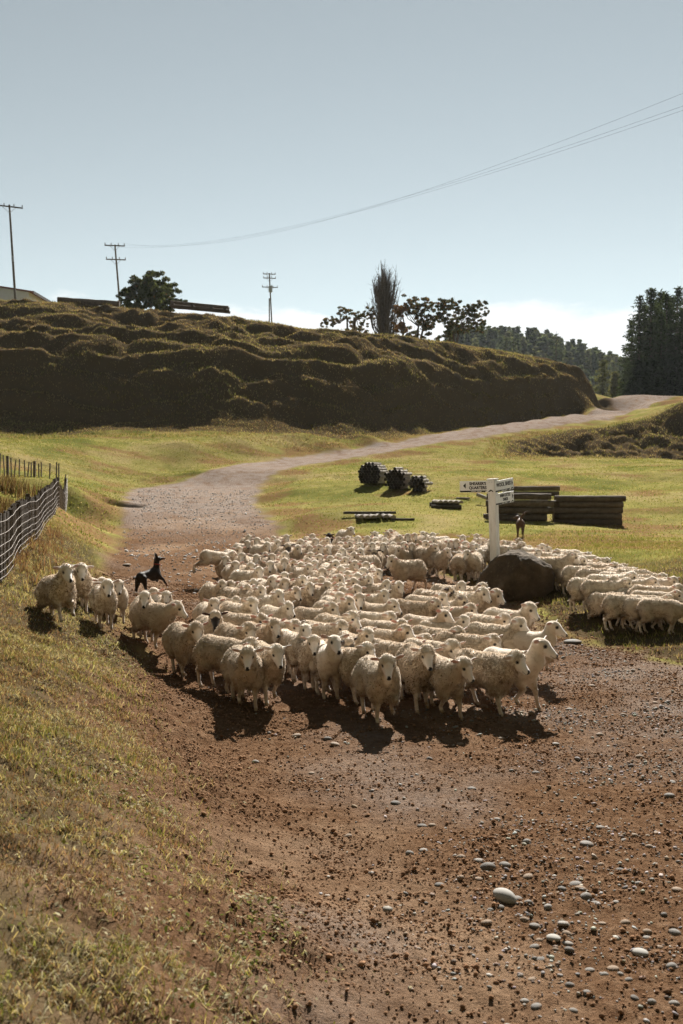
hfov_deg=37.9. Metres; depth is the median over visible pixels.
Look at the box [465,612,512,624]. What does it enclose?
sheep
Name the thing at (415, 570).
sheep
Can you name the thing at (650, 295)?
pine tree
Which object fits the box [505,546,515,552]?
sheep
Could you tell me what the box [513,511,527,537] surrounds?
brown dog
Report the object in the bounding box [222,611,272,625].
sheep
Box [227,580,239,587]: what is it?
sheep
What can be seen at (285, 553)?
sheep
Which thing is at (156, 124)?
sky
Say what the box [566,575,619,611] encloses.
sheep
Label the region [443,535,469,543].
sheep
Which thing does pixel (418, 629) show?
sheep
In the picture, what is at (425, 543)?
sheep
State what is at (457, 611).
sheep
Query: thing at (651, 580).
sheep
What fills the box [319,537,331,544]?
sheep
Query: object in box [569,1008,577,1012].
river stone
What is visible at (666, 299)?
pine tree
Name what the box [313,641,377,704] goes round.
sheep
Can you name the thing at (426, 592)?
sheep
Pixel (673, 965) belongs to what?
river stone
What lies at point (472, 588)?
sheep
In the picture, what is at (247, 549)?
sheep
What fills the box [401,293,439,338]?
gum tree
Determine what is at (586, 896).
river stone
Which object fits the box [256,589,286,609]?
sheep
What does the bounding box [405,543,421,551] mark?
sheep
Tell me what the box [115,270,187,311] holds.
round tree
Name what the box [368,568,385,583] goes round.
sheep
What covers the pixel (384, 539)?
sheep
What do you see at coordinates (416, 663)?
sheep
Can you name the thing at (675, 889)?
river stone
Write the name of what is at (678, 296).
pine tree
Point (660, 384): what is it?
young pine
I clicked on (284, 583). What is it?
sheep
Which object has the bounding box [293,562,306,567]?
sheep
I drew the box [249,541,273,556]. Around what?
sheep
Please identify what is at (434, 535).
sheep
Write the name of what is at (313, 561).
sheep
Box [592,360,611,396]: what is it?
conifer
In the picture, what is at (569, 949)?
river stone
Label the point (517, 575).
boulder
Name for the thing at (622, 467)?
grass
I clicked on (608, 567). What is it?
sheep
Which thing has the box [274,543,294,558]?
sheep
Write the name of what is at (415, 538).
sheep
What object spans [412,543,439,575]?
sheep
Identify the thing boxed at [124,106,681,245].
power line
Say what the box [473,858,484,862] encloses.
river stone
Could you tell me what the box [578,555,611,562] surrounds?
sheep
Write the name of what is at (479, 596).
sheep
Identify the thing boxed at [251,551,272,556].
sheep
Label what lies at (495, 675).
sheep
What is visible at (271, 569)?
sheep
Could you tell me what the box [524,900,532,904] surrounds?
river stone
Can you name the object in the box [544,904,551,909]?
river stone
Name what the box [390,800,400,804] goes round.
river stone
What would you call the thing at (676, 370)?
young pine
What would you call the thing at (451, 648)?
sheep
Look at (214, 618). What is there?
sheep
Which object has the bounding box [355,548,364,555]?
sheep
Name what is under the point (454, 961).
gravel
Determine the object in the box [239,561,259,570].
sheep
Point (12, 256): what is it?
power pole
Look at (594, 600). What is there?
sheep
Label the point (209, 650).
sheep
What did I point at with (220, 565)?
sheep
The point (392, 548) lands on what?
sheep
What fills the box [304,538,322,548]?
sheep
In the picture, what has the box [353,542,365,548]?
sheep
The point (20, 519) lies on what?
netting fence
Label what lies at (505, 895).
river stone
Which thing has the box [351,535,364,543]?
sheep
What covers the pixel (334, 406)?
grass
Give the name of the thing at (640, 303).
pine tree
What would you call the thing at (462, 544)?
sheep
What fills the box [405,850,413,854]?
river stone
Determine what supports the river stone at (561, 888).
on the ground at (250, 476)
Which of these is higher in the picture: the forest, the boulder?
the forest
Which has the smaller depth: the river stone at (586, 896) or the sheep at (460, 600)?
the river stone at (586, 896)
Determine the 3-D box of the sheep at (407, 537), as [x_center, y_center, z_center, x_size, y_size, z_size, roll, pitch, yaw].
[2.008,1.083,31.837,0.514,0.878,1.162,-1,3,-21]
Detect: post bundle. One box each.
[358,462,388,485]
[384,467,411,490]
[408,474,432,492]
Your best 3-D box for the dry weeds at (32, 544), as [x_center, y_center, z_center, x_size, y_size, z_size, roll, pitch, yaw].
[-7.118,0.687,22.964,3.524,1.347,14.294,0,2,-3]
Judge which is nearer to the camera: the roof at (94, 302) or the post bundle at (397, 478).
the post bundle at (397, 478)
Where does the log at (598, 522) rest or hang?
on the ground at (250, 476)
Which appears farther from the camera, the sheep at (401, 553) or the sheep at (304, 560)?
the sheep at (401, 553)
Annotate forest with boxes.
[444,323,627,396]
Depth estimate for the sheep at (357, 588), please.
19.11 m
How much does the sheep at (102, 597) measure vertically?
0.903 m
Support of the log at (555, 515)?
on the log
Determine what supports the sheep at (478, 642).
on the ground at (250, 476)
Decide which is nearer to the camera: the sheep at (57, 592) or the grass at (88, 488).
the sheep at (57, 592)
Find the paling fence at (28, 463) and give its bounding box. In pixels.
[0,453,59,479]
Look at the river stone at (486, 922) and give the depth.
7.02 m
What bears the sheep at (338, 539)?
on the ground at (250, 476)
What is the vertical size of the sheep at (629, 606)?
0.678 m
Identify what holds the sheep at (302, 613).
on the ground at (250, 476)
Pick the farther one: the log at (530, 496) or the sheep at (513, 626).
the log at (530, 496)
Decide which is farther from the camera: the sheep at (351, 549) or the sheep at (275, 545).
the sheep at (275, 545)
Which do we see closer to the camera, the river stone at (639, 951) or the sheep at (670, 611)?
the river stone at (639, 951)
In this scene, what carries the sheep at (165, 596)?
on the ground at (250, 476)
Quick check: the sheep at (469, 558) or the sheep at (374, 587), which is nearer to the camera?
the sheep at (374, 587)
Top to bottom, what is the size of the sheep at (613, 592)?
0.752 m
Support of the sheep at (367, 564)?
on the ground at (250, 476)
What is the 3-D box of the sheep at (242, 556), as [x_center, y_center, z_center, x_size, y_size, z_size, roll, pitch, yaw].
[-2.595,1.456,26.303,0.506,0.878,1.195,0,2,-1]
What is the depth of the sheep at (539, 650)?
13.10 m
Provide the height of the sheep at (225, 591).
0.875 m
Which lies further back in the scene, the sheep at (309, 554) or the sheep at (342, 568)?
the sheep at (309, 554)
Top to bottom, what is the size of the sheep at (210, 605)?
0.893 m
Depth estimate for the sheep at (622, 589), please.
19.85 m
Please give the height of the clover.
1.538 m
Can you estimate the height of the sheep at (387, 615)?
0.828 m
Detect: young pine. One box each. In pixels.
[616,365,631,395]
[617,360,643,396]
[633,359,658,394]
[645,361,676,395]
[662,351,682,395]
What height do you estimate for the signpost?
2.771 m
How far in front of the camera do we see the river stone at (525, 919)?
7.10 m
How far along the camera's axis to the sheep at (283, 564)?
24.03 m
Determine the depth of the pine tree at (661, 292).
166.37 m
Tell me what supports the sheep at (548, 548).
on the ground at (250, 476)
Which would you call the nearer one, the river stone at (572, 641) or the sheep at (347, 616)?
the sheep at (347, 616)
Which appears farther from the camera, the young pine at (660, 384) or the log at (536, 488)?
the young pine at (660, 384)
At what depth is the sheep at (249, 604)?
16.97 m
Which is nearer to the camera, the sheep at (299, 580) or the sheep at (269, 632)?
the sheep at (269, 632)
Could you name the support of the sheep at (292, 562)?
on the ground at (250, 476)
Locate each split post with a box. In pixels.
[354,514,363,517]
[432,500,442,502]
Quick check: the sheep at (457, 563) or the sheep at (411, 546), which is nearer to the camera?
the sheep at (457, 563)
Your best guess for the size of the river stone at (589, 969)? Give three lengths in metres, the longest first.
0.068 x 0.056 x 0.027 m
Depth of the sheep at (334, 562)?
23.67 m
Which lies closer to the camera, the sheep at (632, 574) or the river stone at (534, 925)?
the river stone at (534, 925)
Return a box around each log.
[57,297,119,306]
[169,304,228,311]
[170,301,228,308]
[171,307,229,313]
[176,304,229,309]
[429,502,459,505]
[431,505,461,508]
[476,493,486,499]
[487,493,547,499]
[487,514,546,520]
[499,500,553,506]
[499,507,553,513]
[503,507,552,507]
[504,491,556,495]
[506,486,559,490]
[514,500,555,506]
[553,513,614,518]
[554,496,622,501]
[554,507,620,513]
[554,519,622,524]
[558,501,623,507]
[559,514,621,519]
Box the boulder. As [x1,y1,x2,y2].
[476,549,554,601]
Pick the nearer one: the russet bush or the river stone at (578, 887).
the river stone at (578, 887)
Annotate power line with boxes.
[108,110,682,247]
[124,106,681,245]
[132,93,682,245]
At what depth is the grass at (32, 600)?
15.61 m
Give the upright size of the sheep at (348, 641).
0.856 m
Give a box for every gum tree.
[320,306,375,332]
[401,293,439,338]
[432,297,489,343]
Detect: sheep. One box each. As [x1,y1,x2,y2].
[34,563,78,621]
[70,562,93,613]
[84,577,111,610]
[88,578,119,629]
[113,579,128,623]
[129,590,156,641]
[129,600,187,648]
[146,587,163,601]
[156,590,176,633]
[161,620,208,677]
[192,549,237,573]
[192,597,224,619]
[192,634,258,693]
[195,609,227,634]
[198,579,228,602]
[213,621,261,672]
[214,555,233,579]
[216,583,254,596]
[216,595,245,603]
[219,596,262,614]
[220,644,263,711]
[221,560,243,580]
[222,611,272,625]
[224,546,245,560]
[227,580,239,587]
[227,584,268,602]
[228,566,267,585]
[231,540,253,556]
[234,552,248,564]
[236,578,261,587]
[239,534,254,546]
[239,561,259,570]
[247,640,291,706]
[248,554,264,565]
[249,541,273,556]
[250,537,265,544]
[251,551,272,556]
[251,617,285,644]
[256,575,280,594]
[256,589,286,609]
[259,600,295,619]
[260,553,279,567]
[261,536,278,541]
[262,560,278,579]
[268,616,305,632]
[269,585,304,608]
[270,539,284,552]
[271,574,310,590]
[273,557,292,573]
[273,577,293,589]
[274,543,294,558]
[274,571,292,578]
[275,550,292,560]
[277,534,291,544]
[278,623,318,681]
[284,538,306,548]
[285,634,323,689]
[289,559,300,566]
[289,563,316,578]
[292,544,302,559]
[292,544,314,559]
[292,601,340,620]
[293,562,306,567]
[297,557,314,563]
[299,581,318,606]
[301,636,357,691]
[302,582,346,607]
[302,619,353,636]
[303,533,318,540]
[303,551,316,558]
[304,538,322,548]
[305,559,321,569]
[307,567,331,577]
[308,573,345,586]
[309,634,349,699]
[310,554,326,567]
[311,544,325,557]
[312,595,356,615]
[313,610,361,632]
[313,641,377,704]
[314,576,328,581]
[315,580,335,589]
[318,559,341,568]
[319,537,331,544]
[319,586,352,600]
[320,591,348,602]
[322,555,337,563]
[323,545,333,556]
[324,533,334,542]
[327,565,349,573]
[329,570,356,578]
[331,536,351,544]
[331,541,354,556]
[331,592,370,610]
[332,553,343,559]
[333,536,342,544]
[335,526,354,538]
[335,548,349,563]
[336,547,356,553]
[336,626,376,647]
[338,556,350,563]
[340,559,360,570]
[344,535,373,547]
[345,574,374,586]
[345,577,360,587]
[345,609,398,620]
[347,584,365,594]
[348,551,381,568]
[348,572,366,583]
[350,567,372,576]
[350,653,403,722]
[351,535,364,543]
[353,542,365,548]
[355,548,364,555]
[355,618,412,633]
[357,561,376,572]
[358,623,415,642]
[362,579,394,593]
[364,542,377,554]
[364,542,389,571]
[364,588,391,603]
[365,598,401,614]
[367,537,379,545]
[367,548,384,568]
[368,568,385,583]
[370,531,383,538]
[372,638,425,693]
[374,537,390,568]
[378,580,405,598]
[383,531,397,538]
[384,529,398,536]
[385,554,426,591]
[388,534,403,544]
[388,541,409,557]
[394,546,413,559]
[394,642,442,714]
[396,597,442,618]
[402,533,413,542]
[402,608,454,626]
[402,637,465,697]
[403,633,434,640]
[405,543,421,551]
[405,591,449,606]
[410,532,426,545]
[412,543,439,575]
[412,585,454,596]
[412,624,467,640]
[418,614,472,628]
[419,531,428,538]
[420,540,439,571]
[421,652,475,720]
[426,532,449,540]
[426,536,447,550]
[426,547,452,577]
[430,580,469,590]
[434,630,502,650]
[435,602,477,621]
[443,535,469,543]
[446,541,468,568]
[448,586,491,612]
[448,594,467,606]
[449,550,466,581]
[450,539,463,550]
[453,648,529,716]
[458,545,469,575]
[461,549,477,580]
[465,582,487,591]
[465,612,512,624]
[465,616,529,647]
[466,541,489,572]
[466,543,480,574]
[467,548,485,580]
[471,533,482,540]
[471,537,484,545]
[478,588,505,613]
[483,601,539,628]
[483,635,557,710]
[500,541,525,554]
[502,620,567,680]
[505,537,524,544]
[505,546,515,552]
[521,543,547,552]
[526,548,544,556]
[537,551,580,587]
[541,550,570,556]
[546,546,551,551]
[554,562,593,591]
[561,549,591,554]
[561,565,593,595]
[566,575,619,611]
[574,556,587,564]
[574,567,611,577]
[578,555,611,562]
[578,577,632,612]
[585,570,637,604]
[586,592,623,625]
[588,557,601,562]
[593,562,618,568]
[599,571,626,574]
[601,593,662,633]
[602,562,637,568]
[602,591,626,616]
[604,566,648,570]
[614,568,667,577]
[616,587,628,592]
[618,576,659,587]
[621,597,679,630]
[622,594,673,628]
[624,573,666,578]
[628,583,682,594]
[631,589,682,624]
[635,598,682,634]
[638,576,679,586]
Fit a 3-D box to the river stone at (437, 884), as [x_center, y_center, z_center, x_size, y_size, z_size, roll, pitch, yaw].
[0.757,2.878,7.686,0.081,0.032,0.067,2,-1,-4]
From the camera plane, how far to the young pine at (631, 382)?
152.82 m
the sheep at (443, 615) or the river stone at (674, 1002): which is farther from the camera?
the sheep at (443, 615)
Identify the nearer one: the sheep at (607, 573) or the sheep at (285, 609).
the sheep at (285, 609)
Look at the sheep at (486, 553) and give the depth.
27.60 m
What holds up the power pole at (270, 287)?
on the ground at (250, 476)
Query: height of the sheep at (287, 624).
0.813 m
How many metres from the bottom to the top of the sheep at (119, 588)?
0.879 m
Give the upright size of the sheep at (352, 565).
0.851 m
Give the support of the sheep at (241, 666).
on the ground at (250, 476)
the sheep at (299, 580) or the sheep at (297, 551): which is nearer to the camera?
the sheep at (299, 580)
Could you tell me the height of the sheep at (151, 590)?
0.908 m
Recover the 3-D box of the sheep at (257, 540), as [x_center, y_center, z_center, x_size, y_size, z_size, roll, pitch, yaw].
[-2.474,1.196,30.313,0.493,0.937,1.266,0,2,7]
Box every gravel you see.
[112,489,452,594]
[196,623,682,1023]
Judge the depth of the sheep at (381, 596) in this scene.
19.00 m
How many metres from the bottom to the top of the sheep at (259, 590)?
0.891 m
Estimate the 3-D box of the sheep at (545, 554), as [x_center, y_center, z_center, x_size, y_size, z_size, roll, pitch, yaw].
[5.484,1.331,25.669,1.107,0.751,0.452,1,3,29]
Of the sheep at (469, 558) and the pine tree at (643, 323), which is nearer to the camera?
the sheep at (469, 558)
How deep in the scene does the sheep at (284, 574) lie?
21.84 m
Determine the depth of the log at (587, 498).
44.46 m
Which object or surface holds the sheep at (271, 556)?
on the ground at (250, 476)
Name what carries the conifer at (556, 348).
on the ground at (250, 476)
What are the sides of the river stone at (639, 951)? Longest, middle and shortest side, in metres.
0.106 x 0.088 x 0.042 m
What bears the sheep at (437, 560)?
on the ground at (250, 476)
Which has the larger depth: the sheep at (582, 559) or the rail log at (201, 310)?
the rail log at (201, 310)
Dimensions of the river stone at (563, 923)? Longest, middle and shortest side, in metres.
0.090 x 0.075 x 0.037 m
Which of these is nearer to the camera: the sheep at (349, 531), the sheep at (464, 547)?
the sheep at (464, 547)
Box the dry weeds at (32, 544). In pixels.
[3,520,72,591]
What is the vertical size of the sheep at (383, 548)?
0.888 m
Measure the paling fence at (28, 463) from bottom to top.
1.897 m
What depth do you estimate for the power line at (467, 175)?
58.65 m
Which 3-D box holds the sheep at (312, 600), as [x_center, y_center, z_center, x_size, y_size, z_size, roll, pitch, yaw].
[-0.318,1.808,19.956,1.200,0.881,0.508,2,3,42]
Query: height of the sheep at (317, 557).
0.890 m
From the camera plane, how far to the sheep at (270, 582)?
20.87 m
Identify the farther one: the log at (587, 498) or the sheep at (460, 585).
the log at (587, 498)
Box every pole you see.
[0,203,22,299]
[105,243,125,299]
[262,272,277,320]
[343,511,395,513]
[391,518,414,519]
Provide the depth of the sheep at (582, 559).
23.42 m
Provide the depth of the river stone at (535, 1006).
5.96 m
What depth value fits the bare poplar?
144.19 m
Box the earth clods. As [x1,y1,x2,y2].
[89,572,682,1023]
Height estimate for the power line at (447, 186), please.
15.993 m
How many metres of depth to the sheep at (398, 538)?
31.32 m
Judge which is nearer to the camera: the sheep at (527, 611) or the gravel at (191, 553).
the sheep at (527, 611)
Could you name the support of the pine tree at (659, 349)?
on the ground at (250, 476)
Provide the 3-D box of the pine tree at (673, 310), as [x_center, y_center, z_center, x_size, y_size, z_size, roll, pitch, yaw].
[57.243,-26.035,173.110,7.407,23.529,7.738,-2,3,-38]
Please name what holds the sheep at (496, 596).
on the ground at (250, 476)
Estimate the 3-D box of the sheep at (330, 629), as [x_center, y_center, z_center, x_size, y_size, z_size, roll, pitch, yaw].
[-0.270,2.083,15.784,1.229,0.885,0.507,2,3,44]
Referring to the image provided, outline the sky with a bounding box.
[0,0,682,356]
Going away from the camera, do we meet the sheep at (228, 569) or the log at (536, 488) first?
the sheep at (228, 569)
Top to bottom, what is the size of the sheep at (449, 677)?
0.876 m
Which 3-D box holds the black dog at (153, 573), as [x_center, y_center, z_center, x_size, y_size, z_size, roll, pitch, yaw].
[-4.563,1.519,23.612,0.321,0.991,0.988,2,13,38]
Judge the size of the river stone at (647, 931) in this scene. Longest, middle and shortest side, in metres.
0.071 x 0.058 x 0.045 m
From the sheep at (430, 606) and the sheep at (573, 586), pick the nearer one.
the sheep at (430, 606)
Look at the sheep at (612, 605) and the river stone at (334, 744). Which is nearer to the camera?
the river stone at (334, 744)
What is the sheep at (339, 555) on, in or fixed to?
on the ground at (250, 476)
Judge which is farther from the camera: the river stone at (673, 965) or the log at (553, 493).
the log at (553, 493)
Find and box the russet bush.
[392,304,407,335]
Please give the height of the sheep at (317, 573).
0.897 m
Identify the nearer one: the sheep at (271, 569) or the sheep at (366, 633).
the sheep at (366, 633)
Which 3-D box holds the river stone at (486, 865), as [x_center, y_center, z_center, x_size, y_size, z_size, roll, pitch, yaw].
[1.176,2.862,8.009,0.135,0.086,0.110,-14,-5,18]
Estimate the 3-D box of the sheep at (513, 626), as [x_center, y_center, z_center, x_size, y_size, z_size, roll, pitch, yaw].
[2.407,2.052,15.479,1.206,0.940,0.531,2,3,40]
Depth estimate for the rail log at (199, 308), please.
113.61 m
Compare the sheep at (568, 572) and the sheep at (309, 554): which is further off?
the sheep at (309, 554)
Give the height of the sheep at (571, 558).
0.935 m
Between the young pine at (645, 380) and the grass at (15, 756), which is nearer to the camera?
the grass at (15, 756)
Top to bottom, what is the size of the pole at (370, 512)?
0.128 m
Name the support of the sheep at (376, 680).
on the ground at (250, 476)
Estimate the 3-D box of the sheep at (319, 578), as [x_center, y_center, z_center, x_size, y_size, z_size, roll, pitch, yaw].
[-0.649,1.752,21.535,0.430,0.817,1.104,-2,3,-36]
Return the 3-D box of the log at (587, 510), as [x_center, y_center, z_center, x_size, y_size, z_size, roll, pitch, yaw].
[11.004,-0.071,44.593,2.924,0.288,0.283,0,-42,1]
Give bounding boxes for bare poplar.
[366,261,401,334]
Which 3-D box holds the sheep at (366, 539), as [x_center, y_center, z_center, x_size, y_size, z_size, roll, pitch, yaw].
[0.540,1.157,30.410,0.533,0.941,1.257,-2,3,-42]
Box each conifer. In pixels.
[501,338,512,351]
[506,338,520,352]
[547,331,565,362]
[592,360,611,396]
[607,371,621,397]
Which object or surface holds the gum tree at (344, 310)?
on the ground at (250, 476)
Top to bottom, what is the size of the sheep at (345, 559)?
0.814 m
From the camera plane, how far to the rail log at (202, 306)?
114.59 m
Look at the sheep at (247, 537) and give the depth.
31.64 m
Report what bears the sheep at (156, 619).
on the ground at (250, 476)
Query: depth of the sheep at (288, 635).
14.87 m
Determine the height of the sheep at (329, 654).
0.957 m
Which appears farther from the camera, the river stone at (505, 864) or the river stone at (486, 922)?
the river stone at (505, 864)
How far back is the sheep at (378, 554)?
27.34 m
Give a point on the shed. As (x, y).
(7, 293)
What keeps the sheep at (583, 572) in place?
on the ground at (250, 476)
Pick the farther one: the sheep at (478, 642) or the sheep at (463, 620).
the sheep at (463, 620)
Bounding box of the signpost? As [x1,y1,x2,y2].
[460,478,513,560]
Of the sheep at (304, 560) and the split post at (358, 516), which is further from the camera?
the split post at (358, 516)
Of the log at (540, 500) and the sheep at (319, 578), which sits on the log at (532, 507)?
the log at (540, 500)
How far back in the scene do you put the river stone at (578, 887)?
7.58 m
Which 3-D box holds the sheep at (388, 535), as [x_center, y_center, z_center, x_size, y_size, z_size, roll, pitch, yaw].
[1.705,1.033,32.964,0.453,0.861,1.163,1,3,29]
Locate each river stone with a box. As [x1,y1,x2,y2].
[330,742,339,745]
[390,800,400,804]
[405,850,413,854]
[434,882,443,886]
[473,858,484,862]
[480,862,495,869]
[481,919,491,925]
[493,888,516,903]
[499,861,510,867]
[519,917,528,921]
[520,998,529,1002]
[523,839,531,843]
[523,873,532,878]
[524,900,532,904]
[529,923,539,928]
[529,944,538,948]
[531,1003,541,1009]
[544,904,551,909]
[546,934,560,941]
[557,921,568,925]
[558,886,566,890]
[562,930,571,935]
[562,941,573,945]
[563,639,581,643]
[564,946,574,952]
[565,982,574,986]
[569,881,581,885]
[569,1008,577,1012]
[575,886,586,889]
[580,840,593,846]
[580,892,591,899]
[585,967,594,971]
[607,965,618,970]
[620,919,630,923]
[630,994,638,1000]
[632,948,648,955]
[642,929,651,934]
[647,999,656,1003]
[664,793,674,797]
[666,962,677,968]
[668,928,680,934]
[669,1000,679,1005]
[671,887,681,891]
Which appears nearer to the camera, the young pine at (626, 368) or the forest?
the young pine at (626, 368)
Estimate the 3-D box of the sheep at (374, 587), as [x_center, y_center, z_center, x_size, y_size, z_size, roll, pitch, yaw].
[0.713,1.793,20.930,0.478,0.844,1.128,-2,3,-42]
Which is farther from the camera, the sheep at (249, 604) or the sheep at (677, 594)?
the sheep at (677, 594)
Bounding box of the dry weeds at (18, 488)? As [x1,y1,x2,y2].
[0,471,43,512]
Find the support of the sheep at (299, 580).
on the ground at (250, 476)
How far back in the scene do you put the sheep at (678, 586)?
19.26 m
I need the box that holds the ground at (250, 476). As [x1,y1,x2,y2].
[0,298,682,1023]
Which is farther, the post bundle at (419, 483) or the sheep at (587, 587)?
the post bundle at (419, 483)
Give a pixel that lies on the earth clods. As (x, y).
(417, 858)
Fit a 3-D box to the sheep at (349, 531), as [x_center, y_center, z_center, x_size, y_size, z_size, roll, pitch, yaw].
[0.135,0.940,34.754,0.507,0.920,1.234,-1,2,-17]
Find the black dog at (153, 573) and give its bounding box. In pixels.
[132,553,168,595]
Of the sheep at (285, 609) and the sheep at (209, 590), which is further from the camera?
the sheep at (209, 590)
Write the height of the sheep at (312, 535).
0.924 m
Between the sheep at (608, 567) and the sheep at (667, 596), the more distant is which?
the sheep at (608, 567)
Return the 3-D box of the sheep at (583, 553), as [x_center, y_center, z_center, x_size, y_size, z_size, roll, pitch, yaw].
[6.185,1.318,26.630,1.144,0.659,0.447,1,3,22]
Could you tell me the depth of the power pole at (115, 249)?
136.65 m
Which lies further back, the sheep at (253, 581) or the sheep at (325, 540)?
the sheep at (325, 540)
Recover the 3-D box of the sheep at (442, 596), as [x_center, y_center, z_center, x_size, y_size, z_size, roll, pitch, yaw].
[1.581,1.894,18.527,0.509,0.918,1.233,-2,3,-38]
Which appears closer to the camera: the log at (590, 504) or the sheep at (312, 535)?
the sheep at (312, 535)
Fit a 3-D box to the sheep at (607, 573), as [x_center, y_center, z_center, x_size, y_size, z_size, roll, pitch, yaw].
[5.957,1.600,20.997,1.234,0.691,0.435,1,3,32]
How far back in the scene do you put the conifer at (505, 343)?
270.19 m
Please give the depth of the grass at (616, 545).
30.28 m
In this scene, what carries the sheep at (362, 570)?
on the ground at (250, 476)
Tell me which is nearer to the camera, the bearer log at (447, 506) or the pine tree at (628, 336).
the bearer log at (447, 506)
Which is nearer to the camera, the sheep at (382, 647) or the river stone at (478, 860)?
the river stone at (478, 860)
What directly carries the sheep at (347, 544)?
on the ground at (250, 476)
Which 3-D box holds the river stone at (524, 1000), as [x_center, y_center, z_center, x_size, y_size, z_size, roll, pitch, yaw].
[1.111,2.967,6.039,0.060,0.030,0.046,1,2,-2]
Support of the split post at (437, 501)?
on the bearer log at (431, 503)
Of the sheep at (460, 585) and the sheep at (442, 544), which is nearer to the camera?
the sheep at (460, 585)
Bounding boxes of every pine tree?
[617,295,649,367]
[617,319,640,377]
[631,287,669,361]
[634,304,654,355]
[645,288,671,354]
[645,312,671,370]
[652,293,679,360]
[658,286,682,357]
[665,308,682,365]
[668,296,680,348]
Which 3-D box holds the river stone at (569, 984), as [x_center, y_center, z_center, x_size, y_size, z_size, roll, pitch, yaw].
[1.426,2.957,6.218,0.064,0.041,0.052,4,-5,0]
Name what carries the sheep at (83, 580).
on the ground at (250, 476)
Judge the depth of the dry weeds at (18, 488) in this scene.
35.52 m
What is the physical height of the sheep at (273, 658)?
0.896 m
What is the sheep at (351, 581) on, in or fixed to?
on the ground at (250, 476)
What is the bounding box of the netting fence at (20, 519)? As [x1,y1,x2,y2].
[0,474,67,581]
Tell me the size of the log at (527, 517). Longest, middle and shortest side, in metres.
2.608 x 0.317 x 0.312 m
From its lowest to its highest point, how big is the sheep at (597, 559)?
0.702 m
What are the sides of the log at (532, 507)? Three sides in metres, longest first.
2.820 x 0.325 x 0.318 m
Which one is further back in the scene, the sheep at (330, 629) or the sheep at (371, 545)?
the sheep at (371, 545)
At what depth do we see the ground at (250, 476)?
12.00 m
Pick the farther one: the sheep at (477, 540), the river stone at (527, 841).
the sheep at (477, 540)
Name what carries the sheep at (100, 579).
on the ground at (250, 476)
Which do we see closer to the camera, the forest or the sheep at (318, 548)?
the sheep at (318, 548)
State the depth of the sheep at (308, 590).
19.96 m
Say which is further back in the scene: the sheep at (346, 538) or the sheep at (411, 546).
the sheep at (346, 538)
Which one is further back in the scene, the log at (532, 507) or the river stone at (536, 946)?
the log at (532, 507)
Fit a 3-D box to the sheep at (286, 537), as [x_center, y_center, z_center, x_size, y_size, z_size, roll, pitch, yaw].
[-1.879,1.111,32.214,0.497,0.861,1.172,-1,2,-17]
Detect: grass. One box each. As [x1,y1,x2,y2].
[0,299,682,459]
[0,411,269,550]
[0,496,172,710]
[0,497,156,698]
[0,617,304,1023]
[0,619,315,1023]
[259,428,682,547]
[427,535,682,662]
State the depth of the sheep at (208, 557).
25.73 m
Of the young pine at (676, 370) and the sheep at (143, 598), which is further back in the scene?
the young pine at (676, 370)
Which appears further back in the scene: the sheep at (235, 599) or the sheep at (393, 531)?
the sheep at (393, 531)
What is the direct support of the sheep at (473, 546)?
on the ground at (250, 476)
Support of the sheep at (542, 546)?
on the ground at (250, 476)
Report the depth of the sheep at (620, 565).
23.00 m
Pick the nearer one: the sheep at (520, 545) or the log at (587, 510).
the sheep at (520, 545)
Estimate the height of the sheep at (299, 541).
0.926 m
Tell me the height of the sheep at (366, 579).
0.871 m
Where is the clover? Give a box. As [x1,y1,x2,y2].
[0,600,411,1023]
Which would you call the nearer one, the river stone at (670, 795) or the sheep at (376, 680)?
the river stone at (670, 795)
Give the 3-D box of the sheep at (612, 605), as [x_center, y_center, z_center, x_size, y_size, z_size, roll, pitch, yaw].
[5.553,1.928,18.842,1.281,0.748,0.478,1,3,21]
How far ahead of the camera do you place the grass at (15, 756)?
7.34 m
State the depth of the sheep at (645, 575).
20.44 m
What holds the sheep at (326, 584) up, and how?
on the ground at (250, 476)
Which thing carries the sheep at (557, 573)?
on the ground at (250, 476)
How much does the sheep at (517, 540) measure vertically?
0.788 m
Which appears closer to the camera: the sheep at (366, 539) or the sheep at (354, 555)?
the sheep at (354, 555)
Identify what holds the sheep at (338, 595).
on the ground at (250, 476)
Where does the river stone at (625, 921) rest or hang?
on the ground at (250, 476)
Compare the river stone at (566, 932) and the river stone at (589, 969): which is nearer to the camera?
the river stone at (589, 969)
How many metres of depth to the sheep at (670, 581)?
19.78 m
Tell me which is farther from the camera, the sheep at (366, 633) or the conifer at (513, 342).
the conifer at (513, 342)
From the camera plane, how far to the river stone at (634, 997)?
6.03 m
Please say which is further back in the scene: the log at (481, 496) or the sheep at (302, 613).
the log at (481, 496)
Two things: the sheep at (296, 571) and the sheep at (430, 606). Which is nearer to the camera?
the sheep at (430, 606)
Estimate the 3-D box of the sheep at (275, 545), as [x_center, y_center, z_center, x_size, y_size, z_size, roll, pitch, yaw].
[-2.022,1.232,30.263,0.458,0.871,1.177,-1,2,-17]
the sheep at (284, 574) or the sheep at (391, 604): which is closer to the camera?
the sheep at (391, 604)
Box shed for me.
[0,286,49,301]
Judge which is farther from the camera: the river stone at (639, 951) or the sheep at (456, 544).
the sheep at (456, 544)
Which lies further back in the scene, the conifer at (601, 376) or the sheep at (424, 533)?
the conifer at (601, 376)
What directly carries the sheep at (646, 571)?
on the ground at (250, 476)
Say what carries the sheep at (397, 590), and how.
on the ground at (250, 476)
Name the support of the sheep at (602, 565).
on the ground at (250, 476)
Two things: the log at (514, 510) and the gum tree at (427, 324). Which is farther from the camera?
the gum tree at (427, 324)
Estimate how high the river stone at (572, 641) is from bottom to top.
0.089 m

